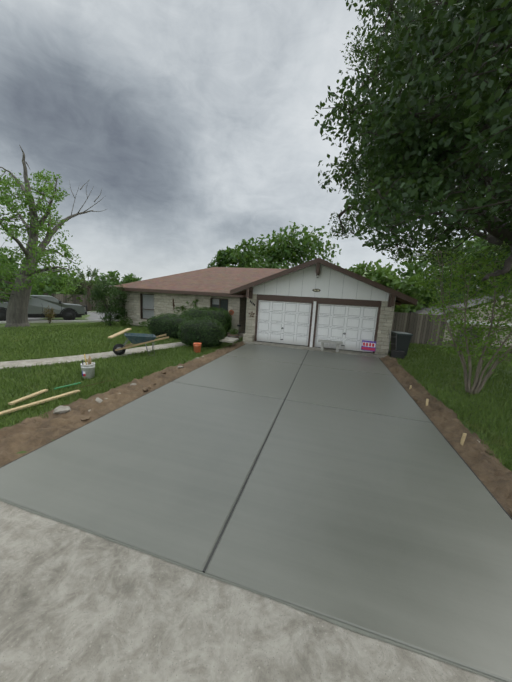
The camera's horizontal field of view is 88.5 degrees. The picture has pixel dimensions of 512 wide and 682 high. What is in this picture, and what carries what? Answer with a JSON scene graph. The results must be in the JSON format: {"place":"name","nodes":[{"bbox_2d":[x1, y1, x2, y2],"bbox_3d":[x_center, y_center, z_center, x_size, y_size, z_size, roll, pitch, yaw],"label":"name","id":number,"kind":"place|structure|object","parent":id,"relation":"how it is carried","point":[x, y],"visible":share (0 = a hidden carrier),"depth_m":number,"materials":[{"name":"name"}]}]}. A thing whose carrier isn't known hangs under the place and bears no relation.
{"place":"outdoors","nodes":[
{"label":"outdoors","id":0,"kind":"place"},
{"bbox_2d":[28,313,116,320],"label":"side street","id":1,"kind":"structure","parent":0,"point":[94,316],"depth_m":24.38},
{"bbox_2d":[0,295,86,320],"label":"pickup truck","id":2,"kind":"object","parent":1,"relation":"on","point":[38,305],"visible":0.73,"depth_m":19.95,"materials":[{"name":"grey paint"}]},
{"bbox_2d":[0,312,117,323],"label":"side street kerbs","id":3,"kind":"structure","parent":1,"relation":"on","point":[53,321],"depth_m":20.28,"materials":[{"name":"concrete"}]},
{"bbox_2d":[0,335,242,369],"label":"front path","id":4,"kind":"structure","parent":0,"point":[44,361],"depth_m":8.72,"materials":[{"name":"concrete"}]},
{"bbox_2d":[0,501,496,681],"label":"street","id":5,"kind":"structure","parent":0,"point":[77,605],"depth_m":1.80,"materials":[{"name":"concrete"}]},
{"bbox_2d":[0,499,503,681],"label":"driveway edge","id":6,"kind":"object","parent":5,"relation":"on","point":[349,627],"visible":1,"depth_m":1.95,"materials":[{"name":"grey concrete"}]},
{"bbox_2d":[0,0,508,287],"label":"sky","id":7,"kind":"structure","parent":0,"point":[198,135],"materials":[{"name":"grey"}]},
{"bbox_2d":[0,310,511,470],"bbox_3d":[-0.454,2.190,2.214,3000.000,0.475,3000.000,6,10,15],"label":"ground","id":8,"kind":"structure","parent":0,"point":[164,367],"depth_m":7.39,"materials":[{"name":"green plant"}]},
{"bbox_2d":[0,251,67,301],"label":"tree","id":9,"kind":"object","parent":8,"relation":"on","point":[41,289],"visible":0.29,"depth_m":29.02,"materials":[{"name":"green plant"}]},
{"bbox_2d":[0,254,74,301],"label":"tree","id":10,"kind":"object","parent":8,"relation":"on","point":[13,282],"depth_m":26.39,"materials":[{"name":"green plant"}]},
{"bbox_2d":[2,267,91,293],"bbox_3d":[-27.328,-6.691,36.625,15.827,6.924,15.375,6,10,15],"label":"tree","id":11,"kind":"object","parent":8,"relation":"on","point":[69,275],"visible":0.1,"depth_m":33.75,"materials":[{"name":"green plant"}]},
{"bbox_2d":[42,305,57,323],"bbox_3d":[-14.905,-1.880,18.953,1.167,1.411,0.894,6,10,15],"label":"red tip shrub","id":12,"kind":"object","parent":8,"relation":"on","point":[50,314],"depth_m":18.93,"materials":[{"name":"brown plant"}]},
{"bbox_2d":[0,145,104,327],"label":"tree","id":13,"kind":"object","parent":8,"relation":"on","point":[5,198],"depth_m":15.12,"materials":[{"name":"green plant"}]},
{"bbox_2d":[62,281,107,301],"bbox_3d":[-21.586,-5.763,33.237,5.196,3.904,4.922,6,10,15],"label":"tree","id":14,"kind":"object","parent":8,"relation":"on","point":[78,290],"depth_m":31.73,"materials":[{"name":"green plant"}]},
{"bbox_2d":[66,266,105,310],"bbox_3d":[-19.511,-6.053,30.906,4.576,5.452,4.843,6,10,15],"label":"tree","id":15,"kind":"object","parent":8,"relation":"on","point":[93,273],"depth_m":30.52,"materials":[{"name":"green plant"}]},
{"bbox_2d":[80,354,94,378],"bbox_3d":[-4.309,0.630,6.739,0.332,0.630,0.320,6,10,15],"label":"bucket","id":16,"kind":"object","parent":8,"relation":"on","point":[88,369],"visible":0.98,"depth_m":6.67,"materials":[{"name":"plastic"}]},
{"bbox_2d":[0,357,197,415],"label":"lumber and rubble","id":17,"kind":"object","parent":8,"relation":"on","point":[60,409],"visible":0.77,"depth_m":5.17,"materials":[{"name":"beige wood"}]},
{"bbox_2d":[87,278,129,326],"bbox_3d":[-9.271,-2.420,16.739,2.670,3.075,2.510,6,10,15],"label":"shrub","id":18,"kind":"object","parent":8,"relation":"on","point":[114,292],"depth_m":16.40,"materials":[{"name":"green plant"}]},
{"bbox_2d":[92,270,141,284],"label":"tree","id":19,"kind":"object","parent":8,"relation":"on","point":[113,277],"depth_m":42.99,"materials":[{"name":"green plant"}]},
{"bbox_2d":[0,341,244,466],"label":"dirt strip","id":20,"kind":"object","parent":8,"relation":"on","point":[29,435],"visible":0.9,"depth_m":4.78,"materials":[{"name":"soil"}]},
{"bbox_2d":[108,328,168,355],"bbox_3d":[-4.259,0.038,9.531,2.043,0.884,1.129,-4,12,-35],"label":"wheelbarrow","id":21,"kind":"object","parent":8,"relation":"on","point":[135,339],"visible":0.98,"depth_m":9.24,"materials":[{"name":"blue"}]},
{"bbox_2d":[120,299,197,326],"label":"bed plants","id":22,"kind":"object","parent":8,"relation":"on","point":[123,322],"depth_m":16.79,"materials":[{"name":"green plant"}]},
{"bbox_2d":[147,313,191,337],"bbox_3d":[-4.342,-0.832,13.617,2.546,1.272,1.762,6,10,15],"label":"hedge","id":23,"kind":"object","parent":8,"relation":"on","point":[177,316],"depth_m":12.98,"materials":[{"name":"green plant"}]},
{"bbox_2d":[193,343,201,352],"bbox_3d":[-2.300,0.271,10.301,0.332,0.370,0.320,6,10,15],"label":"flower pot","id":24,"kind":"object","parent":8,"relation":"on","point":[197,347],"visible":0.98,"depth_m":10.19,"materials":[{"name":"ceramic"}]},
{"bbox_2d":[177,317,225,347],"bbox_3d":[-2.406,-0.423,11.683,2.128,1.324,1.654,6,10,15],"label":"hedge","id":25,"kind":"object","parent":8,"relation":"on","point":[196,319],"depth_m":11.10,"materials":[{"name":"green plant"}]},
{"bbox_2d":[180,307,231,333],"bbox_3d":[-2.824,-1.161,15.018,3.043,1.621,1.788,6,10,15],"label":"hedge","id":26,"kind":"object","parent":8,"relation":"on","point":[205,309],"depth_m":14.43,"materials":[{"name":"green plant"}]},
{"bbox_2d":[0,292,445,345],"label":"fences","id":27,"kind":"object","parent":8,"relation":"on","point":[421,328],"visible":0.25,"depth_m":16.00,"materials":[{"name":"brown wood"}]},
{"bbox_2d":[207,246,257,267],"bbox_3d":[-2.923,-7.848,35.151,7.113,9.401,7.680,6,10,15],"label":"tree","id":28,"kind":"object","parent":8,"relation":"on","point":[225,256],"depth_m":32.19,"materials":[{"name":"green plant"}]},
{"bbox_2d":[228,334,238,341],"bbox_3d":[-1.151,-0.166,13.469,0.617,0.360,0.617,6,10,15],"label":"doorstep","id":29,"kind":"object","parent":8,"relation":"on","point":[234,336],"visible":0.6,"depth_m":13.22,"materials":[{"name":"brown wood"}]},
{"bbox_2d":[229,328,237,334],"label":"plant leaves","id":30,"kind":"object","parent":29,"relation":"on","point":[233,332],"visible":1,"depth_m":13.35,"materials":[{"name":"green plant"}]},
{"bbox_2d":[243,334,253,341],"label":"stone block","id":31,"kind":"structure","parent":8,"relation":"on","point":[248,337],"depth_m":13.12,"materials":[{"name":"stone"}]},
{"bbox_2d":[0,343,511,681],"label":"driveway slab","id":32,"kind":"structure","parent":8,"relation":"on","point":[393,527],"depth_m":3.03,"materials":[{"name":"grey concrete"}]},
{"bbox_2d":[0,350,511,572],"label":"driveway joint","id":33,"kind":"object","parent":32,"relation":"attached to","point":[216,544],"visible":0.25,"depth_m":3.74,"materials":[{"name":"grey concrete"}]},
{"bbox_2d":[110,258,417,354],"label":"house","id":34,"kind":"structure","parent":8,"relation":"on","point":[350,310],"depth_m":12.68,"materials":[{"name":"paint"}]},
{"bbox_2d":[172,275,320,316],"bbox_3d":[-1.165,-2.524,14.314,9.150,2.400,2.085,6,10,15],"label":"house decor","id":35,"kind":"object","parent":34,"relation":"attached to","point":[232,311],"visible":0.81,"depth_m":13.20,"materials":[{"name":"brown metal"}]},
{"bbox_2d":[226,221,341,268],"bbox_3d":[3.709,-8.047,31.780,15.693,11.652,17.344,6,10,15],"label":"tree","id":36,"kind":"object","parent":8,"relation":"on","point":[276,252],"depth_m":27.46,"materials":[{"name":"green plant"}]},
{"bbox_2d":[243,341,390,358],"bbox_3d":[2.599,0.412,12.446,6.750,0.175,0.956,6,10,15],"label":"concrete strip","id":37,"kind":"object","parent":8,"relation":"on","point":[318,349],"depth_m":12.21,"materials":[{"name":"concrete"}]},
{"bbox_2d":[318,339,342,351],"bbox_3d":[3.382,0.216,12.019,1.080,0.440,0.380,6,10,15],"label":"garden bench","id":38,"kind":"object","parent":37,"relation":"on","point":[337,343],"visible":1,"depth_m":11.87,"materials":[{"name":"concrete"}]},
{"bbox_2d":[361,340,375,354],"bbox_3d":[4.977,0.289,11.631,0.580,0.600,0.013,7,10,23],"label":"yard sign","id":39,"kind":"object","parent":37,"relation":"on","point":[369,345],"visible":1,"depth_m":11.61,"materials":[{"name":"purple"}]},
{"bbox_2d":[345,259,426,312],"bbox_3d":[10.925,-4.162,24.384,8.225,6.390,8.487,6,10,15],"label":"tree","id":40,"kind":"object","parent":8,"relation":"on","point":[380,273],"depth_m":22.31,"materials":[{"name":"green plant"}]},
{"bbox_2d":[390,350,404,359],"bbox_3d":[6.150,0.597,11.426,0.500,0.340,0.360,6,10,15],"label":"black crate","id":41,"kind":"object","parent":8,"relation":"on","point":[396,354],"visible":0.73,"depth_m":11.27,"materials":[{"name":"black plastic"}]},
{"bbox_2d":[388,331,412,355],"bbox_3d":[6.579,0.146,12.039,0.720,1.070,0.833,4,10,5],"label":"wheelie bin","id":42,"kind":"object","parent":8,"relation":"on","point":[401,341],"visible":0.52,"depth_m":11.72,"materials":[{"name":"grey plastic"}]},
{"bbox_2d":[311,0,511,282],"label":"oak","id":43,"kind":"object","parent":8,"relation":"on","point":[454,20],"depth_m":4.40,"materials":[{"name":"green plant"}]},
{"bbox_2d":[398,278,434,308],"bbox_3d":[15.221,-3.734,26.732,7.059,5.188,7.006,6,10,15],"label":"tree","id":44,"kind":"object","parent":8,"relation":"on","point":[423,293],"depth_m":24.32,"materials":[{"name":"green plant"}]},
{"bbox_2d":[380,356,511,517],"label":"dirt strip","id":45,"kind":"object","parent":8,"relation":"on","point":[493,474],"visible":0.9,"depth_m":4.55,"materials":[{"name":"soil"}]},
{"bbox_2d":[409,385,466,445],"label":"wooden stakes","id":46,"kind":"object","parent":45,"relation":"in","point":[463,437],"visible":0.57,"depth_m":4.36,"materials":[{"name":"beige wood"}]},
{"bbox_2d":[391,234,509,330],"bbox_3d":[20.340,-5.626,25.571,14.859,9.846,15.642,6,10,15],"label":"tree","id":47,"kind":"object","parent":8,"relation":"on","point":[416,267],"depth_m":23.70,"materials":[{"name":"green plant"}]},
{"bbox_2d":[409,234,511,394],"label":"crape myrtle","id":48,"kind":"object","parent":8,"relation":"on","point":[489,303],"depth_m":6.94,"materials":[{"name":"green plant"}]},
{"bbox_2d":[410,287,511,346],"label":"neighbour","id":49,"kind":"structure","parent":8,"relation":"on","point":[423,310],"depth_m":17.06,"materials":[{"name":"brick"}]},
{"bbox_2d":[424,236,511,306],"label":"tree","id":50,"kind":"object","parent":8,"relation":"on","point":[459,295],"depth_m":21.03,"materials":[{"name":"green plant"}]}
]}

